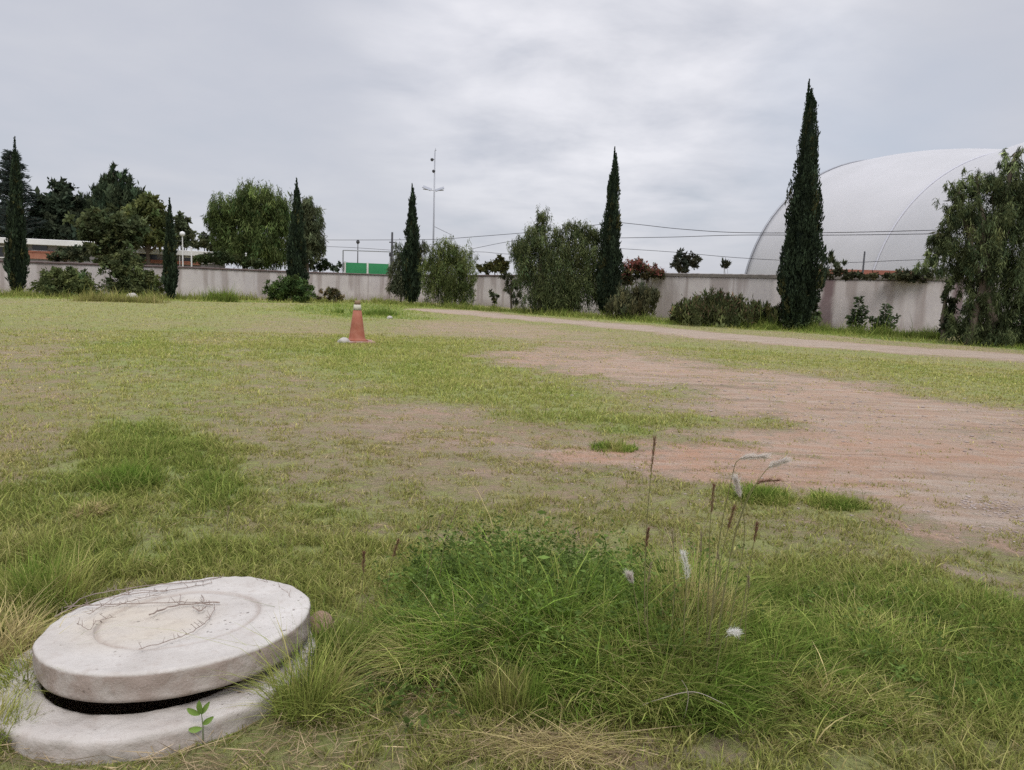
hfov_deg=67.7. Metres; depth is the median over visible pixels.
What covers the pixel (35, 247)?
window
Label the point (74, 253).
leafy tree
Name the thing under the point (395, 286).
feathery tree
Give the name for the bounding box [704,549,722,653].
seed stalk
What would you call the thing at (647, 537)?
seed stalk
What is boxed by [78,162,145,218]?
pine tree
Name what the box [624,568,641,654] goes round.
seed stalk
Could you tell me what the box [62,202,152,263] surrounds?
leafy tree
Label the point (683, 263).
tree
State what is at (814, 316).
shrub
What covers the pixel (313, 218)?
willow tree
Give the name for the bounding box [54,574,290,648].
dry vine
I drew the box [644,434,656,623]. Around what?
seed stalk
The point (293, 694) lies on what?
grass tuft
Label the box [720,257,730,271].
tree
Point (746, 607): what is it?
seed stalk
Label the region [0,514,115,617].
grass tuft
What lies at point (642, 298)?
shrub
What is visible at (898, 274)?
climbing vine
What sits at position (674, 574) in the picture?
seed stalk
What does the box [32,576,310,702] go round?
well cover
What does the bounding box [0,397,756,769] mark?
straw
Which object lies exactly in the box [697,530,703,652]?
seed stalk
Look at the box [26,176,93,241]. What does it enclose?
broadleaf tree
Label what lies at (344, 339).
stone
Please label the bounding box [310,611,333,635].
earth clod
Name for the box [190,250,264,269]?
clipped hedge
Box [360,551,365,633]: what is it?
seed stalk
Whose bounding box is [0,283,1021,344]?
wall foot grass
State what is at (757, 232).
power cable
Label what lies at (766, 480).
seed stalk
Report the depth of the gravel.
7.38 m
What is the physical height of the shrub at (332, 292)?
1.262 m
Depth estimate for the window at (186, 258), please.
63.26 m
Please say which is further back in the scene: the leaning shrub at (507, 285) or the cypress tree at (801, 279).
the leaning shrub at (507, 285)
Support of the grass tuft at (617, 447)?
on the ground at (934, 469)
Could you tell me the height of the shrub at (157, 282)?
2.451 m
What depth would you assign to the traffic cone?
18.60 m
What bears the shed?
on the ground at (934, 469)
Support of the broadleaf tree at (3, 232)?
on the ground at (934, 469)
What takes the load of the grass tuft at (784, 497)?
on the ground at (934, 469)
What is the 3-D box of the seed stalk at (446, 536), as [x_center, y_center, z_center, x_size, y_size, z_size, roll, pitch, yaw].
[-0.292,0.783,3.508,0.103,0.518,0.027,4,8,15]
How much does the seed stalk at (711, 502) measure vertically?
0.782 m
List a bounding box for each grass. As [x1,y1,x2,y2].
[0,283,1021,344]
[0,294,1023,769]
[310,479,1023,769]
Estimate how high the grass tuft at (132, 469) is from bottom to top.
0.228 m
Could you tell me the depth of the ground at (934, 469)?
7.74 m
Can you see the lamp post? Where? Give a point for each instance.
(182, 233)
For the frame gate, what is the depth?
71.56 m
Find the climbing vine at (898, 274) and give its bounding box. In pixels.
[819,265,934,288]
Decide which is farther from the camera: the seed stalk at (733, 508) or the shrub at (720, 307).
the shrub at (720, 307)
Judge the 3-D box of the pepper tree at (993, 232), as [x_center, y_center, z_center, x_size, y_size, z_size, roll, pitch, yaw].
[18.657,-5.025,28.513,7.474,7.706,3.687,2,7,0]
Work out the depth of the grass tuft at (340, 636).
2.98 m
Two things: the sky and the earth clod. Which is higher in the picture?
the sky
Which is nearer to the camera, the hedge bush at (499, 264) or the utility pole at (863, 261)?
the utility pole at (863, 261)
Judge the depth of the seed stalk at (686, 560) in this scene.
2.92 m
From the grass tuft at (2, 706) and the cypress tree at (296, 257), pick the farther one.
the cypress tree at (296, 257)
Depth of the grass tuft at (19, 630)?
2.98 m
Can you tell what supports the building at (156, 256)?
on the ground at (934, 469)
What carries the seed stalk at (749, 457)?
on the ground at (934, 469)
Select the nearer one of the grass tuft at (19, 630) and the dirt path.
the grass tuft at (19, 630)
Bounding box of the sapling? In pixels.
[827,250,847,272]
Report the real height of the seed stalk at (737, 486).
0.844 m
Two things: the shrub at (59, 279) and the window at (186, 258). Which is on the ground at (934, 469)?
the shrub at (59, 279)
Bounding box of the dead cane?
[640,692,725,706]
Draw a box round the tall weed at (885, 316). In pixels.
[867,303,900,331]
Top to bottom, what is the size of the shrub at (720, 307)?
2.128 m
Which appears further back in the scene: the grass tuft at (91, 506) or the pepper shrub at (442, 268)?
the pepper shrub at (442, 268)
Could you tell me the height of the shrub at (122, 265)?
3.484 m
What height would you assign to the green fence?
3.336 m
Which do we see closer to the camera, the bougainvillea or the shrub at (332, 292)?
the bougainvillea
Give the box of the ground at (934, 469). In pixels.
[0,297,1023,769]
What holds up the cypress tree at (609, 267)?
on the ground at (934, 469)
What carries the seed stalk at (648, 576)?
on the ground at (934, 469)
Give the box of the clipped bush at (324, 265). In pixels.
[309,258,332,273]
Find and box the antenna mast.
[422,148,450,247]
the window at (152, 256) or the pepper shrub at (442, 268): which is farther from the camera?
the window at (152, 256)
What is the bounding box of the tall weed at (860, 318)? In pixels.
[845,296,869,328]
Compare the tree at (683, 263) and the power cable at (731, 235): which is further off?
the tree at (683, 263)
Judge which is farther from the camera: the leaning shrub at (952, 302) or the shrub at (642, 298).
the shrub at (642, 298)
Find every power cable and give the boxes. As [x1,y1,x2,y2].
[419,224,599,239]
[619,248,948,262]
[622,222,933,232]
[628,233,954,237]
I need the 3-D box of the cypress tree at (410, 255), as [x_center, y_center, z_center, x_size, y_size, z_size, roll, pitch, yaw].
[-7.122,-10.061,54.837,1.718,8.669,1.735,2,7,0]
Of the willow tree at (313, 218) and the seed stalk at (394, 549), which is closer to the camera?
the seed stalk at (394, 549)
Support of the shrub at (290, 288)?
on the ground at (934, 469)
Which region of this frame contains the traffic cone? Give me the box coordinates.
[348,300,375,343]
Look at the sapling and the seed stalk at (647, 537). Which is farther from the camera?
the sapling
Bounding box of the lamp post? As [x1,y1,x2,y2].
[179,231,184,265]
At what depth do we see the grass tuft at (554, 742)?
2.46 m
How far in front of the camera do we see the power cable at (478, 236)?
63.90 m
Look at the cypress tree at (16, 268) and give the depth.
40.59 m
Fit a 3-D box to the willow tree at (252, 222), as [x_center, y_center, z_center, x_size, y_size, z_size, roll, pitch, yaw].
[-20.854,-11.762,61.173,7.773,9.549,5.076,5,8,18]
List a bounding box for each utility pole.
[389,232,394,273]
[862,251,865,273]
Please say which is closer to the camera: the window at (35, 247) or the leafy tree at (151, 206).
the window at (35, 247)
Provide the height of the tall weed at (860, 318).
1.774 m
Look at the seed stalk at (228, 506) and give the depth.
3.97 m
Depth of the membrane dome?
54.87 m
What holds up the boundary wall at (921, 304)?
on the ground at (934, 469)
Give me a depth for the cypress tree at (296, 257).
50.04 m
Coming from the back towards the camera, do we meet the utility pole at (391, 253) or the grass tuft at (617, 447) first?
the utility pole at (391, 253)
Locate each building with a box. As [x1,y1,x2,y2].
[0,237,126,264]
[130,248,224,269]
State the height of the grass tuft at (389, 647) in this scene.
0.245 m
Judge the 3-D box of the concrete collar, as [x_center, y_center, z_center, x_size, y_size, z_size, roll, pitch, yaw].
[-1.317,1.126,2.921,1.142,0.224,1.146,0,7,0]
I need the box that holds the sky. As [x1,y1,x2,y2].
[0,0,1023,274]
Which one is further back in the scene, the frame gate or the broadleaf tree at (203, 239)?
the broadleaf tree at (203, 239)
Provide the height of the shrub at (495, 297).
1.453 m
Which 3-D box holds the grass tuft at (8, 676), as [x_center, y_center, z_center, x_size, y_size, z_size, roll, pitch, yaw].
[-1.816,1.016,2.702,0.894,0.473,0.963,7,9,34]
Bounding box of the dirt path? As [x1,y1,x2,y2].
[440,310,1023,360]
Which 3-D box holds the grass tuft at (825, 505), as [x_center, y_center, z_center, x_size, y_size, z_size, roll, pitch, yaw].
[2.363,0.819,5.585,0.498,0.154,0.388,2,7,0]
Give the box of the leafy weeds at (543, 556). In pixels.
[338,501,1023,732]
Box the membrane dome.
[745,142,1023,276]
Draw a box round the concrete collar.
[0,630,315,765]
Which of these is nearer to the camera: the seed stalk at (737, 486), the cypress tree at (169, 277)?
the seed stalk at (737, 486)
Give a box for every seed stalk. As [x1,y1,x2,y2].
[226,505,229,559]
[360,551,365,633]
[383,537,403,620]
[424,514,444,591]
[439,503,458,578]
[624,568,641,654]
[643,527,649,636]
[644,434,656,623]
[647,560,652,648]
[670,527,674,641]
[678,544,691,653]
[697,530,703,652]
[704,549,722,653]
[705,505,738,656]
[706,481,715,640]
[708,448,773,647]
[713,455,792,657]
[715,477,786,655]
[715,627,743,677]
[725,472,744,646]
[734,520,759,664]
[745,574,751,648]
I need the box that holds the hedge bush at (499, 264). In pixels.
[476,254,509,274]
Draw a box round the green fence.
[344,262,388,275]
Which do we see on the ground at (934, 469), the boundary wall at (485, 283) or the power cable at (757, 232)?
the boundary wall at (485, 283)
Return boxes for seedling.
[187,700,213,743]
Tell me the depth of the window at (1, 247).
54.48 m
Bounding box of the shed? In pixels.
[829,269,911,275]
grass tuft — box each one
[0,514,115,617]
[0,566,106,670]
[0,592,137,714]
[0,671,47,750]
[65,495,115,519]
[72,457,166,493]
[119,565,527,730]
[240,540,461,683]
[334,607,488,695]
[401,697,686,769]
[461,637,555,726]
[589,437,637,452]
[725,481,800,506]
[802,489,870,511]
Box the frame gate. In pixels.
[342,250,390,272]
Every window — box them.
[0,246,4,257]
[31,245,46,250]
[133,253,156,259]
[184,256,211,263]
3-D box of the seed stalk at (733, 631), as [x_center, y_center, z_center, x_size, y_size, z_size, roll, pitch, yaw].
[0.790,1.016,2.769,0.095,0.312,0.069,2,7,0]
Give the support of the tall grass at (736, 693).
on the ground at (934, 469)
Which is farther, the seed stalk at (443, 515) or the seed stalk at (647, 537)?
the seed stalk at (443, 515)
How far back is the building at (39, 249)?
54.92 m
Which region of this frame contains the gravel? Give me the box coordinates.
[493,350,1023,542]
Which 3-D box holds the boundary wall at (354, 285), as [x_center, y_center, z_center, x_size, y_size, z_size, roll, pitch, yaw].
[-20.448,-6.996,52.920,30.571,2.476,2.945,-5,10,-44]
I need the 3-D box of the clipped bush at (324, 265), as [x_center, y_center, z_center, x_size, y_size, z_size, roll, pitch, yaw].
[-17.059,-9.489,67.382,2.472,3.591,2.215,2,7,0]
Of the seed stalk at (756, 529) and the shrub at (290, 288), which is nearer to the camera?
the seed stalk at (756, 529)
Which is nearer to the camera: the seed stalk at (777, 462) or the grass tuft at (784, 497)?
the seed stalk at (777, 462)
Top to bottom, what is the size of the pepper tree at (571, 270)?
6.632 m
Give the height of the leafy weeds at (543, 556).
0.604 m
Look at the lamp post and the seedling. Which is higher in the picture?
the lamp post
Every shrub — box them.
[27,266,103,296]
[94,243,158,296]
[140,264,164,293]
[261,273,317,302]
[316,286,344,301]
[417,235,479,305]
[488,288,499,306]
[499,271,522,309]
[604,279,660,318]
[668,286,782,327]
[774,299,822,328]
[935,278,959,339]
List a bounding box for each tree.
[0,149,47,238]
[0,201,33,238]
[2,136,29,292]
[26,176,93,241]
[46,244,90,262]
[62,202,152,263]
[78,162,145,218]
[121,190,178,264]
[160,197,179,298]
[173,211,198,249]
[191,231,217,251]
[202,177,292,270]
[286,177,309,300]
[290,195,328,270]
[384,238,429,303]
[400,183,422,302]
[506,205,603,314]
[596,146,623,315]
[669,248,702,272]
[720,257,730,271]
[776,78,829,329]
[912,143,1023,347]
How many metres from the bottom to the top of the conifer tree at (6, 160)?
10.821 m
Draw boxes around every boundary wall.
[0,260,388,299]
[389,275,646,314]
[647,273,1021,331]
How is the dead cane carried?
on the ground at (934, 469)
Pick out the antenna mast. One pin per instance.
(430, 189)
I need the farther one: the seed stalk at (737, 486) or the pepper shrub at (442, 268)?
the pepper shrub at (442, 268)
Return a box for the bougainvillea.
[621,256,665,287]
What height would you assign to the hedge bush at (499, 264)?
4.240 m
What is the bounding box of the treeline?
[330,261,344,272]
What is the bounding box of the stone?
[337,337,349,342]
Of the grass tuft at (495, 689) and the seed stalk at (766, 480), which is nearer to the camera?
the grass tuft at (495, 689)
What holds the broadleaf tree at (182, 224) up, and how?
on the ground at (934, 469)
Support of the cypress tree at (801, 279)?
on the ground at (934, 469)
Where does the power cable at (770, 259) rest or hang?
attached to the utility pole

